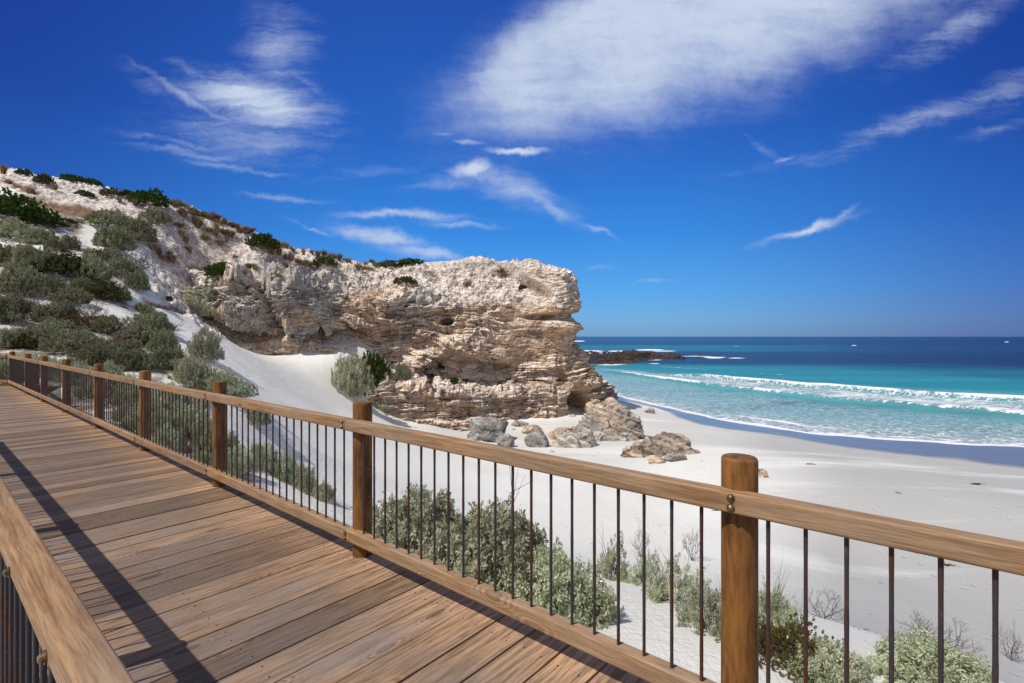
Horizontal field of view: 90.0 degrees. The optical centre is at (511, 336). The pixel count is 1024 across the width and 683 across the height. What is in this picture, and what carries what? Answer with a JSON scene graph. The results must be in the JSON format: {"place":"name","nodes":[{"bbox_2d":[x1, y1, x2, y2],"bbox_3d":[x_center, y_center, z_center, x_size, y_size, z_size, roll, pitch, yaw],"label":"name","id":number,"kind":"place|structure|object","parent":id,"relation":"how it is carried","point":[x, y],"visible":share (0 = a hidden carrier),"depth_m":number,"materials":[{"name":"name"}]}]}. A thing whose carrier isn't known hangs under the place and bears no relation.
{"place":"outdoors","nodes":[
{"label":"outdoors","id":0,"kind":"place"},
{"bbox_2d":[0,168,1023,682],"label":"beach ground","id":1,"kind":"structure","parent":0,"point":[926,482],"depth_m":27.66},
{"bbox_2d":[0,240,20,263],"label":"saltbush shrub","id":2,"kind":"object","parent":1,"relation":"on","point":[5,252],"visible":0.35,"depth_m":31.76,"materials":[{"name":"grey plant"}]},
{"bbox_2d":[0,354,24,383],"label":"saltbush shrub","id":3,"kind":"object","parent":1,"relation":"on","point":[4,369],"visible":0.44,"depth_m":15.29,"materials":[{"name":"green plant"}]},
{"bbox_2d":[0,327,24,346],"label":"saltbush shrub","id":4,"kind":"object","parent":1,"relation":"on","point":[4,334],"visible":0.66,"depth_m":17.71,"materials":[{"name":"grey plant"}]},
{"bbox_2d":[0,295,27,321],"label":"saltbush shrub","id":5,"kind":"object","parent":1,"relation":"on","point":[8,312],"visible":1,"depth_m":21.90,"materials":[{"name":"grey plant"}]},
{"bbox_2d":[0,292,32,312],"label":"saltbush shrub","id":6,"kind":"object","parent":1,"relation":"on","point":[21,305],"visible":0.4,"depth_m":23.47,"materials":[{"name":"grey plant"}]},
{"bbox_2d":[0,217,38,238],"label":"saltbush shrub","id":7,"kind":"object","parent":1,"relation":"on","point":[8,224],"visible":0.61,"depth_m":42.20,"materials":[{"name":"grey plant"}]},
{"bbox_2d":[0,333,40,346],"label":"olive shrub","id":8,"kind":"object","parent":1,"relation":"on","point":[15,344],"visible":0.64,"depth_m":17.75,"materials":[{"name":"green plant"}]},
{"bbox_2d":[0,263,47,295],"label":"saltbush shrub","id":9,"kind":"object","parent":1,"relation":"on","point":[25,282],"visible":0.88,"depth_m":25.92,"materials":[{"name":"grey plant"}]},
{"bbox_2d":[0,186,49,218],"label":"green shrub","id":10,"kind":"object","parent":1,"relation":"on","point":[14,204],"visible":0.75,"depth_m":47.48,"materials":[{"name":"green plant"}]},
{"bbox_2d":[2,282,54,307],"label":"dry shrub","id":11,"kind":"object","parent":1,"relation":"on","point":[28,297],"visible":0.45,"depth_m":24.45,"materials":[{"name":"grey plant"}]},
{"bbox_2d":[1,243,64,270],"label":"saltbush shrub","id":12,"kind":"object","parent":1,"relation":"on","point":[20,257],"visible":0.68,"depth_m":29.78,"materials":[{"name":"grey plant"}]},
{"bbox_2d":[10,226,59,243],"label":"saltbush shrub","id":13,"kind":"object","parent":1,"relation":"on","point":[41,235],"visible":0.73,"depth_m":38.89,"materials":[{"name":"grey plant"}]},
{"bbox_2d":[14,324,61,346],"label":"saltbush shrub","id":14,"kind":"object","parent":1,"relation":"on","point":[43,333],"visible":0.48,"depth_m":18.07,"materials":[{"name":"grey plant"}]},
{"bbox_2d":[30,173,56,183],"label":"olive shrub","id":15,"kind":"object","parent":1,"relation":"on","point":[44,178],"visible":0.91,"depth_m":56.47,"materials":[{"name":"green plant"}]},
{"bbox_2d":[19,206,69,227],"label":"green shrub","id":16,"kind":"object","parent":1,"relation":"on","point":[52,218],"visible":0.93,"depth_m":48.49,"materials":[{"name":"green plant"}]},
{"bbox_2d":[25,303,70,321],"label":"saltbush shrub","id":17,"kind":"object","parent":1,"relation":"on","point":[40,314],"visible":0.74,"depth_m":23.20,"materials":[{"name":"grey plant"}]},
{"bbox_2d":[35,272,66,293],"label":"saltbush shrub","id":18,"kind":"object","parent":1,"relation":"on","point":[54,284],"visible":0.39,"depth_m":27.91,"materials":[{"name":"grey plant"}]},
{"bbox_2d":[42,237,67,251],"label":"saltbush shrub","id":19,"kind":"object","parent":1,"relation":"on","point":[55,244],"visible":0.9,"depth_m":37.32,"materials":[{"name":"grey plant"}]},
{"bbox_2d":[33,316,86,331],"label":"saltbush shrub","id":20,"kind":"object","parent":1,"relation":"on","point":[61,324],"visible":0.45,"depth_m":21.38,"materials":[{"name":"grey plant"}]},
{"bbox_2d":[45,299,80,314],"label":"saltbush shrub","id":21,"kind":"object","parent":1,"relation":"on","point":[68,306],"visible":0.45,"depth_m":24.69,"materials":[{"name":"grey plant"}]},
{"bbox_2d":[33,252,95,273],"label":"olive shrub","id":22,"kind":"object","parent":1,"relation":"on","point":[59,262],"visible":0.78,"depth_m":30.44,"materials":[{"name":"green plant"}]},
{"bbox_2d":[40,313,92,325],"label":"groundcover plant","id":23,"kind":"object","parent":1,"relation":"on","point":[70,317],"visible":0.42,"depth_m":23.48,"materials":[{"name":"green plant"}]},
{"bbox_2d":[34,328,103,352],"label":"saltbush shrub","id":24,"kind":"object","parent":1,"relation":"on","point":[57,341],"visible":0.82,"depth_m":18.00,"materials":[{"name":"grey plant"}]},
{"bbox_2d":[48,286,93,303],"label":"saltbush shrub","id":25,"kind":"object","parent":1,"relation":"on","point":[77,296],"visible":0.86,"depth_m":26.88,"materials":[{"name":"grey plant"}]},
{"bbox_2d":[62,233,81,248],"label":"saltbush shrub","id":26,"kind":"object","parent":1,"relation":"on","point":[69,241],"visible":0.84,"depth_m":38.69,"materials":[{"name":"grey plant"}]},
{"bbox_2d":[54,359,93,383],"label":"saltbush shrub","id":27,"kind":"object","parent":1,"relation":"on","point":[84,366],"visible":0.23,"depth_m":15.19,"materials":[{"name":"green plant"}]},
{"bbox_2d":[58,173,90,183],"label":"green shrub","id":28,"kind":"object","parent":1,"relation":"on","point":[71,177],"visible":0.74,"depth_m":61.57,"materials":[{"name":"green plant"}]},
{"bbox_2d":[66,276,92,291],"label":"saltbush shrub","id":29,"kind":"object","parent":1,"relation":"on","point":[74,283],"visible":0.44,"depth_m":29.95,"materials":[{"name":"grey plant"}]},
{"bbox_2d":[64,253,114,280],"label":"saltbush shrub","id":30,"kind":"object","parent":1,"relation":"on","point":[100,268],"visible":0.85,"depth_m":31.42,"materials":[{"name":"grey plant"}]},
{"bbox_2d":[69,300,110,319],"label":"dry shrub","id":31,"kind":"object","parent":1,"relation":"on","point":[91,310],"visible":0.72,"depth_m":25.54,"materials":[{"name":"grey plant"}]},
{"bbox_2d":[65,339,119,365],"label":"saltbush shrub","id":32,"kind":"object","parent":1,"relation":"on","point":[99,353],"visible":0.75,"depth_m":16.99,"materials":[{"name":"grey plant"}]},
{"bbox_2d":[73,375,113,396],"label":"saltbush shrub","id":33,"kind":"object","parent":1,"relation":"on","point":[89,386],"visible":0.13,"depth_m":14.07,"materials":[{"name":"green plant"}]},
{"bbox_2d":[79,279,124,299],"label":"olive shrub","id":34,"kind":"object","parent":1,"relation":"on","point":[100,288],"visible":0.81,"depth_m":30.27,"materials":[{"name":"green plant"}]},
{"bbox_2d":[75,208,129,226],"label":"saltbush shrub","id":35,"kind":"object","parent":1,"relation":"on","point":[97,217],"visible":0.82,"depth_m":52.56,"materials":[{"name":"green plant"}]},
{"bbox_2d":[82,359,125,390],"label":"saltbush shrub","id":36,"kind":"object","parent":1,"relation":"on","point":[110,369],"visible":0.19,"depth_m":14.78,"materials":[{"name":"green plant"}]},
{"bbox_2d":[82,244,128,262],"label":"saltbush shrub","id":37,"kind":"object","parent":1,"relation":"on","point":[106,254],"visible":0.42,"depth_m":36.64,"materials":[{"name":"green plant"}]},
{"bbox_2d":[85,314,125,331],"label":"saltbush shrub","id":38,"kind":"object","parent":1,"relation":"on","point":[100,319],"visible":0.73,"depth_m":23.93,"materials":[{"name":"green plant"}]},
{"bbox_2d":[83,302,138,334],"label":"dry shrub","id":39,"kind":"object","parent":1,"relation":"on","point":[120,323],"visible":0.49,"depth_m":24.06,"materials":[{"name":"brown plant"}]},
{"bbox_2d":[90,223,137,252],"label":"saltbush shrub","id":40,"kind":"object","parent":1,"relation":"on","point":[107,238],"visible":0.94,"depth_m":42.26,"materials":[{"name":"green plant"}]},
{"bbox_2d":[102,283,131,301],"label":"saltbush shrub","id":41,"kind":"object","parent":1,"relation":"on","point":[127,295],"visible":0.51,"depth_m":31.43,"materials":[{"name":"green plant"}]},
{"bbox_2d":[109,371,138,403],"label":"saltbush shrub","id":42,"kind":"object","parent":1,"relation":"on","point":[127,375],"visible":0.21,"depth_m":13.84,"materials":[{"name":"green plant"}]},
{"bbox_2d":[104,254,148,278],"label":"saltbush shrub","id":43,"kind":"object","parent":1,"relation":"on","point":[120,266],"visible":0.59,"depth_m":35.47,"materials":[{"name":"green plant"}]},
{"bbox_2d":[108,347,150,369],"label":"saltbush shrub","id":44,"kind":"object","parent":1,"relation":"on","point":[123,357],"visible":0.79,"depth_m":16.83,"materials":[{"name":"green plant"}]},
{"bbox_2d":[111,338,147,352],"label":"saltbush shrub","id":45,"kind":"object","parent":1,"relation":"on","point":[129,344],"visible":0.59,"depth_m":19.78,"materials":[{"name":"green plant"}]},
{"bbox_2d":[123,268,151,290],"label":"saltbush shrub","id":46,"kind":"object","parent":1,"relation":"on","point":[135,282],"visible":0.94,"depth_m":34.88,"materials":[{"name":"green plant"}]},
{"bbox_2d":[118,213,158,242],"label":"saltbush shrub","id":47,"kind":"object","parent":1,"relation":"on","point":[134,229],"visible":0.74,"depth_m":53.30,"materials":[{"name":"green plant"}]},
{"bbox_2d":[114,321,162,342],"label":"saltbush shrub","id":48,"kind":"object","parent":1,"relation":"on","point":[140,330],"visible":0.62,"depth_m":23.87,"materials":[{"name":"green plant"}]},
{"bbox_2d":[122,245,161,270],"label":"dry shrub","id":49,"kind":"object","parent":1,"relation":"on","point":[140,261],"visible":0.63,"depth_m":41.48,"materials":[{"name":"grey plant"}]},
{"bbox_2d":[120,400,164,429],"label":"saltbush shrub","id":50,"kind":"object","parent":1,"relation":"on","point":[135,416],"visible":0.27,"depth_m":9.77,"materials":[{"name":"green plant"}]},
{"bbox_2d":[130,349,162,369],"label":"saltbush shrub","id":51,"kind":"object","parent":1,"relation":"on","point":[147,357],"visible":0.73,"depth_m":17.19,"materials":[{"name":"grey plant"}]},
{"bbox_2d":[123,309,175,330],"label":"saltbush shrub","id":52,"kind":"object","parent":1,"relation":"on","point":[159,321],"visible":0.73,"depth_m":26.81,"materials":[{"name":"green plant"}]},
{"bbox_2d":[126,187,172,207],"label":"green shrub","id":53,"kind":"object","parent":1,"relation":"on","point":[156,199],"visible":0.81,"depth_m":59.33,"materials":[{"name":"green plant"}]},
{"bbox_2d":[135,407,177,436],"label":"saltbush shrub","id":54,"kind":"object","parent":1,"relation":"on","point":[160,420],"visible":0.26,"depth_m":9.69,"materials":[{"name":"green plant"}]},
{"bbox_2d":[141,207,172,222],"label":"saltbush shrub","id":55,"kind":"object","parent":1,"relation":"on","point":[156,213],"visible":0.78,"depth_m":57.59,"materials":[{"name":"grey plant"}]},
{"bbox_2d":[132,389,189,417],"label":"saltbush shrub","id":56,"kind":"object","parent":1,"relation":"on","point":[166,399],"visible":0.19,"depth_m":10.85,"materials":[{"name":"green plant"}]},
{"bbox_2d":[142,327,180,352],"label":"saltbush shrub","id":57,"kind":"object","parent":1,"relation":"on","point":[156,341],"visible":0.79,"depth_m":23.54,"materials":[{"name":"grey plant"}]},
{"bbox_2d":[149,344,184,370],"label":"saltbush shrub","id":58,"kind":"object","parent":1,"relation":"on","point":[168,356],"visible":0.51,"depth_m":18.18,"materials":[{"name":"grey plant"}]},
{"bbox_2d":[151,423,185,448],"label":"saltbush shrub","id":59,"kind":"object","parent":1,"relation":"on","point":[170,437],"visible":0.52,"depth_m":9.11,"materials":[{"name":"green plant"}]},
{"bbox_2d":[163,399,209,434],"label":"saltbush shrub","id":60,"kind":"object","parent":1,"relation":"on","point":[201,415],"visible":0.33,"depth_m":10.03,"materials":[{"name":"green plant"}]},
{"bbox_2d":[166,351,219,385],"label":"saltbush shrub","id":61,"kind":"object","parent":1,"relation":"on","point":[188,369],"visible":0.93,"depth_m":17.01,"materials":[{"name":"green plant"}]},
{"bbox_2d":[181,285,216,316],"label":"saltbush shrub","id":62,"kind":"object","parent":1,"relation":"on","point":[207,291],"visible":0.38,"depth_m":52.97,"materials":[{"name":"green plant"}]},
{"bbox_2d":[185,323,224,360],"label":"saltbush shrub","id":63,"kind":"object","parent":1,"relation":"on","point":[210,349],"visible":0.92,"depth_m":26.17,"materials":[{"name":"green plant"}]},
{"bbox_2d":[188,417,228,457],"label":"saltbush shrub","id":64,"kind":"object","parent":1,"relation":"on","point":[209,436],"visible":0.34,"depth_m":9.32,"materials":[{"name":"green plant"}]},
{"bbox_2d":[192,366,243,393],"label":"saltbush shrub","id":65,"kind":"object","parent":1,"relation":"on","point":[228,377],"visible":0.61,"depth_m":17.40,"materials":[{"name":"green plant"}]},
{"bbox_2d":[227,443,257,476],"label":"saltbush shrub","id":66,"kind":"object","parent":1,"relation":"on","point":[234,459],"visible":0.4,"depth_m":9.10,"materials":[{"name":"green plant"}]},
{"bbox_2d":[229,379,258,397],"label":"saltbush shrub","id":67,"kind":"object","parent":1,"relation":"on","point":[247,392],"visible":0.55,"depth_m":18.39,"materials":[{"name":"green plant"}]},
{"bbox_2d":[245,409,271,425],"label":"saltbush shrub","id":68,"kind":"object","parent":1,"relation":"on","point":[269,417],"visible":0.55,"depth_m":17.34,"materials":[{"name":"green plant"}]},
{"bbox_2d":[244,233,280,249],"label":"green shrub","id":69,"kind":"object","parent":1,"relation":"on","point":[267,239],"visible":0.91,"depth_m":64.58,"materials":[{"name":"green plant"}]},
{"bbox_2d":[249,441,277,471],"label":"saltbush shrub","id":70,"kind":"object","parent":1,"relation":"on","point":[269,456],"visible":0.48,"depth_m":9.97,"materials":[{"name":"green plant"}]},
{"bbox_2d":[267,448,297,481],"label":"saltbush shrub","id":71,"kind":"object","parent":1,"relation":"on","point":[283,467],"visible":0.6,"depth_m":10.06,"materials":[{"name":"green plant"}]},
{"bbox_2d":[288,461,315,494],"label":"saltbush shrub","id":72,"kind":"object","parent":1,"relation":"on","point":[305,480],"visible":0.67,"depth_m":9.99,"materials":[{"name":"green plant"}]},
{"bbox_2d":[312,479,336,501],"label":"saltbush shrub","id":73,"kind":"object","parent":1,"relation":"on","point":[321,492],"visible":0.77,"depth_m":9.89,"materials":[{"name":"green plant"}]},
{"bbox_2d":[0,385,649,682],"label":"boardwalk","id":74,"kind":"structure","parent":1,"relation":"on","point":[174,571],"depth_m":2.95,"materials":[{"name":"brown"}]},
{"bbox_2d":[0,477,134,682],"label":"balustrade","id":75,"kind":"object","parent":74,"relation":"attached to","point":[42,603],"visible":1,"depth_m":1.15,"materials":[{"name":"wood"}]},
{"bbox_2d":[0,351,1023,682],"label":"balustrade","id":76,"kind":"object","parent":74,"relation":"attached to","point":[740,501],"visible":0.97,"depth_m":2.25,"materials":[{"name":"wood"}]},
{"bbox_2d":[331,347,375,397],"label":"saltbush shrub","id":77,"kind":"object","parent":1,"relation":"on","point":[352,369],"visible":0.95,"depth_m":50.72,"materials":[{"name":"green plant"}]},
{"bbox_2d":[363,350,390,386],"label":"green shrub","id":78,"kind":"object","parent":1,"relation":"on","point":[378,361],"visible":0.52,"depth_m":56.68,"materials":[{"name":"green plant"}]},
{"bbox_2d":[180,256,618,428],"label":"limestone headland","id":79,"kind":"structure","parent":1,"relation":"on","point":[490,345],"depth_m":60.33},
{"bbox_2d":[203,261,226,276],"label":"green shrub","id":80,"kind":"object","parent":79,"relation":"on","point":[217,268],"visible":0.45,"depth_m":53.99,"materials":[{"name":"green plant"}]},
{"bbox_2d":[393,362,410,379],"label":"saltbush shrub","id":81,"kind":"object","parent":79,"relation":"on","point":[400,371],"visible":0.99,"depth_m":57.19,"materials":[{"name":"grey plant"}]},
{"bbox_2d":[372,481,461,559],"bbox_3d":[-1.390,2.808,7.510,1.743,1.320,1.713,0,0,36],"label":"saltbush shrub","id":82,"kind":"object","parent":1,"relation":"on","point":[427,515],"visible":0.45,"depth_m":7.31,"materials":[{"name":"green plant"}]},
{"bbox_2d":[470,417,508,442],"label":"boulder","id":83,"kind":"object","parent":1,"relation":"on","point":[490,429],"visible":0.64,"depth_m":50.91,"materials":[{"name":"stone"}]},
{"bbox_2d":[422,435,563,608],"bbox_3d":[-0.312,2.481,6.873,2.058,2.198,2.013,0,0,-2],"label":"saltbush shrub","id":84,"kind":"object","parent":1,"relation":"on","point":[521,533],"visible":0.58,"depth_m":6.45,"materials":[{"name":"green plant"}]},
{"bbox_2d":[496,434,514,446],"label":"rock","id":85,"kind":"object","parent":1,"relation":"on","point":[503,440],"visible":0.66,"depth_m":47.61,"materials":[{"name":"stone"}]},
{"bbox_2d":[524,431,548,446],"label":"rock","id":86,"kind":"object","parent":1,"relation":"on","point":[536,439],"visible":0.84,"depth_m":47.58,"materials":[{"name":"stone"}]},
{"bbox_2d":[510,541,623,629],"bbox_3d":[0.582,2.930,6.088,1.378,1.021,1.282,0,0,-24],"label":"saltbush shrub","id":87,"kind":"object","parent":1,"relation":"on","point":[582,592],"visible":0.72,"depth_m":5.82,"materials":[{"name":"green plant"}]},
{"bbox_2d":[552,425,596,447],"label":"rock","id":88,"kind":"object","parent":1,"relation":"on","point":[579,436],"visible":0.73,"depth_m":47.69,"materials":[{"name":"stone"}]},
{"bbox_2d":[572,397,643,441],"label":"boulder","id":89,"kind":"object","parent":1,"relation":"on","point":[610,419],"visible":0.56,"depth_m":51.43,"materials":[{"name":"stone"}]},
{"bbox_2d":[596,523,630,582],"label":"saltbush shrub","id":90,"kind":"object","parent":1,"relation":"on","point":[608,559],"visible":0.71,"depth_m":8.68,"materials":[{"name":"green plant"}]},
{"bbox_2d":[623,540,666,587],"bbox_3d":[2.164,3.772,8.371,0.736,0.722,0.693,0,0,-36],"label":"saltbush shrub","id":91,"kind":"object","parent":1,"relation":"on","point":[637,573],"visible":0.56,"depth_m":8.34,"materials":[{"name":"green plant"}]},
{"bbox_2d":[620,431,699,457],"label":"boulder","id":92,"kind":"object","parent":1,"relation":"on","point":[663,443],"visible":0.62,"depth_m":41.93,"materials":[{"name":"stone"}]},
{"bbox_2d":[664,452,686,461],"bbox_3d":[12.752,9.436,39.955,1.716,0.771,1.201,0,0,-20],"label":"rock","id":93,"kind":"object","parent":1,"relation":"on","point":[674,456],"visible":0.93,"depth_m":39.53,"materials":[{"name":"stone"}]},
{"bbox_2d":[641,537,712,609],"bbox_3d":[2.230,3.286,7.051,1.010,0.880,1.097,0,0,15],"label":"saltbush shrub","id":94,"kind":"object","parent":1,"relation":"on","point":[656,595],"visible":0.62,"depth_m":6.95,"materials":[{"name":"green plant"}]},
{"bbox_2d":[674,541,720,643],"bbox_3d":[2.235,2.893,5.785,0.683,0.991,0.785,0,0,38],"label":"saltbush shrub","id":95,"kind":"object","parent":1,"relation":"on","point":[710,605],"visible":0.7,"depth_m":5.73,"materials":[{"name":"green plant"}]},
{"bbox_2d":[758,550,802,627],"bbox_3d":[3.339,3.256,6.601,0.920,0.922,0.659,0,0,-39],"label":"saltbush shrub","id":96,"kind":"object","parent":1,"relation":"on","point":[777,605],"visible":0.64,"depth_m":6.47,"materials":[{"name":"green plant"}]},
{"bbox_2d":[758,596,843,682],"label":"groundcover plant","id":97,"kind":"object","parent":1,"relation":"on","point":[779,633],"visible":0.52,"depth_m":5.17,"materials":[{"name":"green plant"}]},
{"bbox_2d":[808,587,850,621],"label":"dead shrub","id":98,"kind":"object","parent":1,"relation":"on","point":[832,611],"visible":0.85,"depth_m":8.06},
{"bbox_2d":[785,624,877,682],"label":"saltbush shrub","id":99,"kind":"object","parent":1,"relation":"on","point":[832,669],"visible":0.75,"depth_m":4.84,"materials":[{"name":"green plant"}]},
{"bbox_2d":[863,621,991,682],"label":"saltbush shrub","id":100,"kind":"object","parent":1,"relation":"on","point":[915,658],"visible":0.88,"depth_m":5.27,"materials":[{"name":"green plant"}]},
{"bbox_2d":[897,608,991,672],"bbox_3d":[5.780,4.146,7.094,1.077,0.758,1.107,0,0,-20],"label":"dead shrub","id":101,"kind":"object","parent":1,"relation":"on","point":[933,633],"visible":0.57,"depth_m":6.97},
{"bbox_2d":[999,620,1023,660],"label":"dead shrub","id":102,"kind":"object","parent":1,"relation":"on","point":[1012,652],"visible":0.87,"depth_m":14.18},
{"bbox_2d":[0,0,1023,336],"label":"sky","id":103,"kind":"structure","parent":0,"point":[698,168],"materials":[{"name":"blue"}]},
{"bbox_2d":[574,337,1023,446],"bbox_3d":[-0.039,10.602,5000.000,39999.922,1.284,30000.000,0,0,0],"label":"sea","id":104,"kind":"structure","parent":0,"point":[960,390],"depth_m":118.68,"materials":[{"name":"liquid"}]},
{"bbox_2d":[583,349,681,364],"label":"rock reef","id":105,"kind":"object","parent":104,"relation":"in","point":[625,357],"visible":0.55,"depth_m":254.98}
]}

